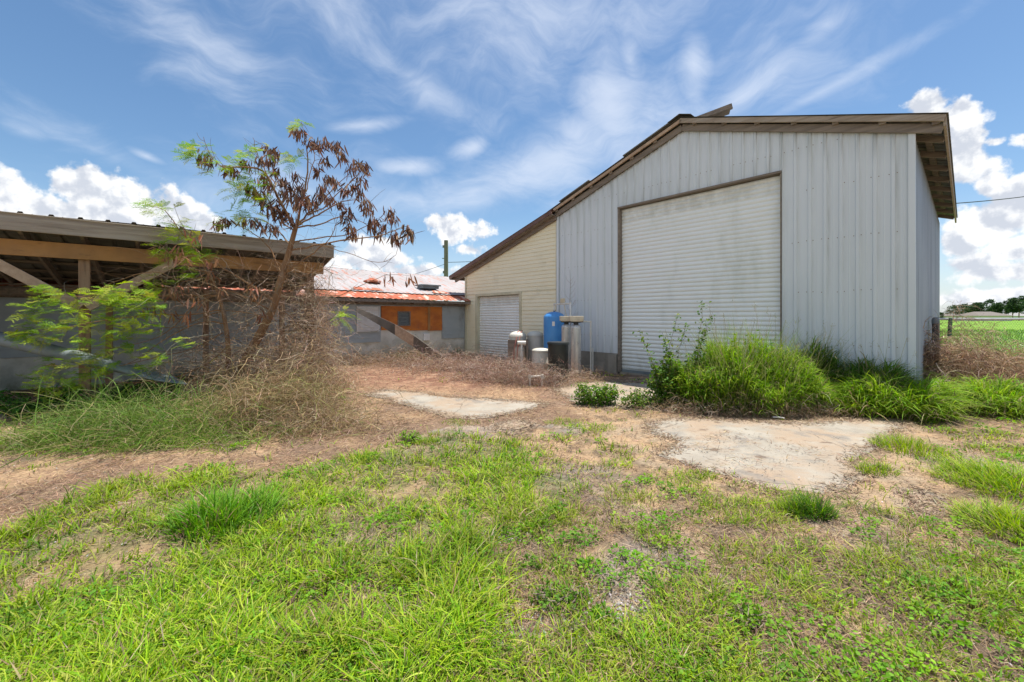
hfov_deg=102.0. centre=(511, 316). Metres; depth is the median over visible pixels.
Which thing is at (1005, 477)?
grass clump
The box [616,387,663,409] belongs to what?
leafy weeds
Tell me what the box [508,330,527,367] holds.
plastic tank
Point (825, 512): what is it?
grass clump
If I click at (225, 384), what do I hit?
tall grass clump
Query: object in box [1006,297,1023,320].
tree
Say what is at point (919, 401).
tall grass clump
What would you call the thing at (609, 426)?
grass clump
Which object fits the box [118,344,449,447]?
dry grass mound
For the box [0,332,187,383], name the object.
metal duct
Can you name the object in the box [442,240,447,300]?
utility pole
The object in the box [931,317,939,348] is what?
gate post
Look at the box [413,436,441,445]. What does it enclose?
grass clump
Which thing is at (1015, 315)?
house
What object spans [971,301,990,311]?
pine tree
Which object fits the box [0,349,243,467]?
tall grass clump
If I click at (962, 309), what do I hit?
pine tree
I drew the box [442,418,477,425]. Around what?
grass clump
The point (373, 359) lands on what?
dead brush
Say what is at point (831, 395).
tall grass clump
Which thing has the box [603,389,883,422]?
dead brush
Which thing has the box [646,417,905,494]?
pavement
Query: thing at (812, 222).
barn
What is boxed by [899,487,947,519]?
pavement
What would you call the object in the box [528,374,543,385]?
pvc pipe
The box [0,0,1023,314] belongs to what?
sky
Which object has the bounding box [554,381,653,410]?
pavement
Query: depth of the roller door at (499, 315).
14.35 m
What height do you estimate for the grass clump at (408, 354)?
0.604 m
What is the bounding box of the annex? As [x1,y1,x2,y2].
[449,209,562,360]
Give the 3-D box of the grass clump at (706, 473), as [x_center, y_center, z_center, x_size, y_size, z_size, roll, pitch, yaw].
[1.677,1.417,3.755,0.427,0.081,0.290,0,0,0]
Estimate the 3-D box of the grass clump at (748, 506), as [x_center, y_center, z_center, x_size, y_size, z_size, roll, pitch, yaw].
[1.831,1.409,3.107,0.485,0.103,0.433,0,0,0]
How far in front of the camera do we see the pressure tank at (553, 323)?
11.07 m
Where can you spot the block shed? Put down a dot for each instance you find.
(420, 311)
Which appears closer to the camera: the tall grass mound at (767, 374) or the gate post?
the tall grass mound at (767, 374)
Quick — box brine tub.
[547,341,568,382]
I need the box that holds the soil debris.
[351,380,977,527]
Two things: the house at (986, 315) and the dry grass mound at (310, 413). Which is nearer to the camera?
the dry grass mound at (310, 413)
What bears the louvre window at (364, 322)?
in the block shed
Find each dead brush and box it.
[81,293,386,409]
[330,347,436,369]
[359,334,523,376]
[412,348,598,389]
[523,363,619,383]
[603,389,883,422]
[920,300,1023,391]
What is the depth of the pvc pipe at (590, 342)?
10.58 m
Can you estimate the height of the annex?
4.674 m
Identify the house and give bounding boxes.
[941,313,952,317]
[954,312,1012,320]
[1003,313,1023,317]
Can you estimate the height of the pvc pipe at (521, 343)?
0.974 m
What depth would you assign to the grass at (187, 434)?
4.78 m
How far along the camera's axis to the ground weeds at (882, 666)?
2.05 m
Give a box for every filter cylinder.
[559,316,570,373]
[569,316,583,376]
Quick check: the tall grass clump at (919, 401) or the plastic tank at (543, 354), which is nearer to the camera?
the tall grass clump at (919, 401)
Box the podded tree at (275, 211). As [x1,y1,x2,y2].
[3,118,422,406]
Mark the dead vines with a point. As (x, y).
(319, 330)
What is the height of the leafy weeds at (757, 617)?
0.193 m
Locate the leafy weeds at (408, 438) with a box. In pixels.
[397,430,422,443]
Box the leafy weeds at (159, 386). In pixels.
[118,377,218,402]
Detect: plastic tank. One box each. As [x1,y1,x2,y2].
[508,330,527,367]
[527,331,542,365]
[532,348,547,378]
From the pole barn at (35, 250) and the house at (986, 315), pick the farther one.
the house at (986, 315)
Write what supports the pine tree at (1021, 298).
on the ground at (560, 408)
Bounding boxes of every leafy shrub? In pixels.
[632,300,715,409]
[684,356,744,414]
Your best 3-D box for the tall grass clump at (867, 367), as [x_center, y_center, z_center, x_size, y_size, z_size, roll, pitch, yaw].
[5.841,0.873,6.708,2.089,1.200,2.020,0,0,0]
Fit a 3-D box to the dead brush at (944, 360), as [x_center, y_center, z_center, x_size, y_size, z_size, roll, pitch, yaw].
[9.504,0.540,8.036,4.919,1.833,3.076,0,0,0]
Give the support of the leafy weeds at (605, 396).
on the ground at (560, 408)
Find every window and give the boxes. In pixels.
[356,306,379,331]
[398,311,410,325]
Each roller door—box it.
[480,295,518,356]
[622,175,779,374]
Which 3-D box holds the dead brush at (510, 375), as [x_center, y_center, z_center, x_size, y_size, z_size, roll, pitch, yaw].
[-0.333,1.004,9.201,3.053,0.899,3.850,0,0,-37]
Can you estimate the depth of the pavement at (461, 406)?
6.84 m
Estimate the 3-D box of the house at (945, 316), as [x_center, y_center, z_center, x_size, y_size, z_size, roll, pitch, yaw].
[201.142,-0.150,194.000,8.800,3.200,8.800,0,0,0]
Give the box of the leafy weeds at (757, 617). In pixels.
[711,590,780,643]
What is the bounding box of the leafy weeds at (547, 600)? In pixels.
[523,572,599,617]
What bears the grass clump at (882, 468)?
on the ground at (560, 408)
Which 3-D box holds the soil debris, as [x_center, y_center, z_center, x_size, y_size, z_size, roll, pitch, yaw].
[1.600,1.435,7.123,8.126,0.032,5.436,0,0,41]
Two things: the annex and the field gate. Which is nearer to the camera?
the field gate
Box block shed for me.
[0,267,470,390]
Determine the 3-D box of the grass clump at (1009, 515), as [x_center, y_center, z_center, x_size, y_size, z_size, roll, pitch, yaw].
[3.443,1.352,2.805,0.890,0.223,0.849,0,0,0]
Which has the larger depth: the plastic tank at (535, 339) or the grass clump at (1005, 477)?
the plastic tank at (535, 339)
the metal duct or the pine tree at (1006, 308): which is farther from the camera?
the pine tree at (1006, 308)
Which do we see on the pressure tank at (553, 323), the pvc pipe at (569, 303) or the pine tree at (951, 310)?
the pvc pipe at (569, 303)
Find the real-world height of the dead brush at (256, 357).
1.921 m
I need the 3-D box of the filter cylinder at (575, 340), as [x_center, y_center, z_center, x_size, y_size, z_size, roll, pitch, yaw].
[1.545,0.723,9.996,0.335,1.473,0.254,0,0,0]
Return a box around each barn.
[0,211,334,402]
[550,103,957,383]
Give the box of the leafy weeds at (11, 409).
[0,379,155,420]
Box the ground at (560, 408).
[0,320,1023,681]
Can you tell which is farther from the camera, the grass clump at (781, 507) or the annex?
the annex
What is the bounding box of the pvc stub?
[592,348,593,371]
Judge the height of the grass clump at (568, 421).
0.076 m
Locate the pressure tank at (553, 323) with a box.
[543,311,563,348]
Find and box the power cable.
[957,196,1023,203]
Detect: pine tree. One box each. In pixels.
[945,306,956,316]
[950,304,972,314]
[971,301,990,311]
[982,299,994,311]
[988,300,1008,312]
[1004,298,1019,317]
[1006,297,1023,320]
[1017,296,1023,309]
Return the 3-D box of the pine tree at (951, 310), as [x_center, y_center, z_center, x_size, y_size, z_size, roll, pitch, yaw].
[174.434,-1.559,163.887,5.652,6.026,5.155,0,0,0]
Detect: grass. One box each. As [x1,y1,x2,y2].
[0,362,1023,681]
[940,328,1023,357]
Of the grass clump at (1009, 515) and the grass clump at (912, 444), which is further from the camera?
the grass clump at (912, 444)
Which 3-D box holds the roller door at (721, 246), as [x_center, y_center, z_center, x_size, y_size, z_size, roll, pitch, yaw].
[4.043,-0.672,9.384,0.048,4.171,3.568,0,0,-42]
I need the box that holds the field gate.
[939,318,1023,355]
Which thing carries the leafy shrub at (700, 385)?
on the ground at (560, 408)
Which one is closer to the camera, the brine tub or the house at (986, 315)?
the brine tub
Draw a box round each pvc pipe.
[517,341,525,366]
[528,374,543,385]
[553,302,570,315]
[583,321,591,372]
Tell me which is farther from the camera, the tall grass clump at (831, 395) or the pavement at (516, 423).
the tall grass clump at (831, 395)
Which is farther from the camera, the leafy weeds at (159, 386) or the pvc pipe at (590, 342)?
the pvc pipe at (590, 342)
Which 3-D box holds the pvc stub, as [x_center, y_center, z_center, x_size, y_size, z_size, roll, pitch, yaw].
[2.171,1.175,11.148,0.040,0.650,0.040,0,0,0]
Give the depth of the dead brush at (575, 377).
9.21 m
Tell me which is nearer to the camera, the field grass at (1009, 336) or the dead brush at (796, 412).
the dead brush at (796, 412)
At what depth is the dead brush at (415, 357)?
11.40 m
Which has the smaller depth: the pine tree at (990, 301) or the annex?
the annex
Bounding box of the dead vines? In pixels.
[239,223,380,392]
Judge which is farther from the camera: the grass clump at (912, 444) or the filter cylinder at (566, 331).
the filter cylinder at (566, 331)
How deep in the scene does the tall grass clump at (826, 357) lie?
7.10 m
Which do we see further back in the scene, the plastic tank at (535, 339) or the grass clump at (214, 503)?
the plastic tank at (535, 339)
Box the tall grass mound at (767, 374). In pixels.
[658,300,839,416]
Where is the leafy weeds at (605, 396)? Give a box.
[571,380,626,406]
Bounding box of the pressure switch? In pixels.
[560,298,566,315]
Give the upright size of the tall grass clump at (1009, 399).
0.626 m
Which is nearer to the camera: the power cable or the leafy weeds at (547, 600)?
the leafy weeds at (547, 600)
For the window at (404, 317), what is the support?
in the block shed
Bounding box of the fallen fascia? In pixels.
[356,307,442,362]
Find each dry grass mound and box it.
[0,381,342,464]
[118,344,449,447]
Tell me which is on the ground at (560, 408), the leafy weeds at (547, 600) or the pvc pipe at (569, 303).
the leafy weeds at (547, 600)
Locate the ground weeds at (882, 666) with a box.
[0,374,1023,681]
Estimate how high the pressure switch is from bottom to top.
0.569 m
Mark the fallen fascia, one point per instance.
(404, 335)
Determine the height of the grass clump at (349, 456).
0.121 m
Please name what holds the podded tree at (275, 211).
on the ground at (560, 408)
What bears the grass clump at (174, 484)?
on the ground at (560, 408)
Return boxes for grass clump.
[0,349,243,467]
[139,473,301,545]
[152,478,189,493]
[191,366,252,404]
[334,451,382,464]
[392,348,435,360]
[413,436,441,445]
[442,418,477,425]
[542,417,580,425]
[573,422,617,431]
[675,467,720,480]
[724,493,786,515]
[760,489,817,517]
[772,477,852,528]
[773,317,861,382]
[808,368,1003,431]
[808,382,848,409]
[823,334,965,400]
[851,459,903,476]
[866,429,968,460]
[916,446,1023,503]
[935,492,1023,545]
[948,373,1023,418]
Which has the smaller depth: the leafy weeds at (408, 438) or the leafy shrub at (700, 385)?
the leafy weeds at (408, 438)
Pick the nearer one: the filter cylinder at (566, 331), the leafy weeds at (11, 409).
the leafy weeds at (11, 409)
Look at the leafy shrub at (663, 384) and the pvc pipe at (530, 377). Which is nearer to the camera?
the leafy shrub at (663, 384)
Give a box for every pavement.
[365,389,541,419]
[497,420,531,429]
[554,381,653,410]
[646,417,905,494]
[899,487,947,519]

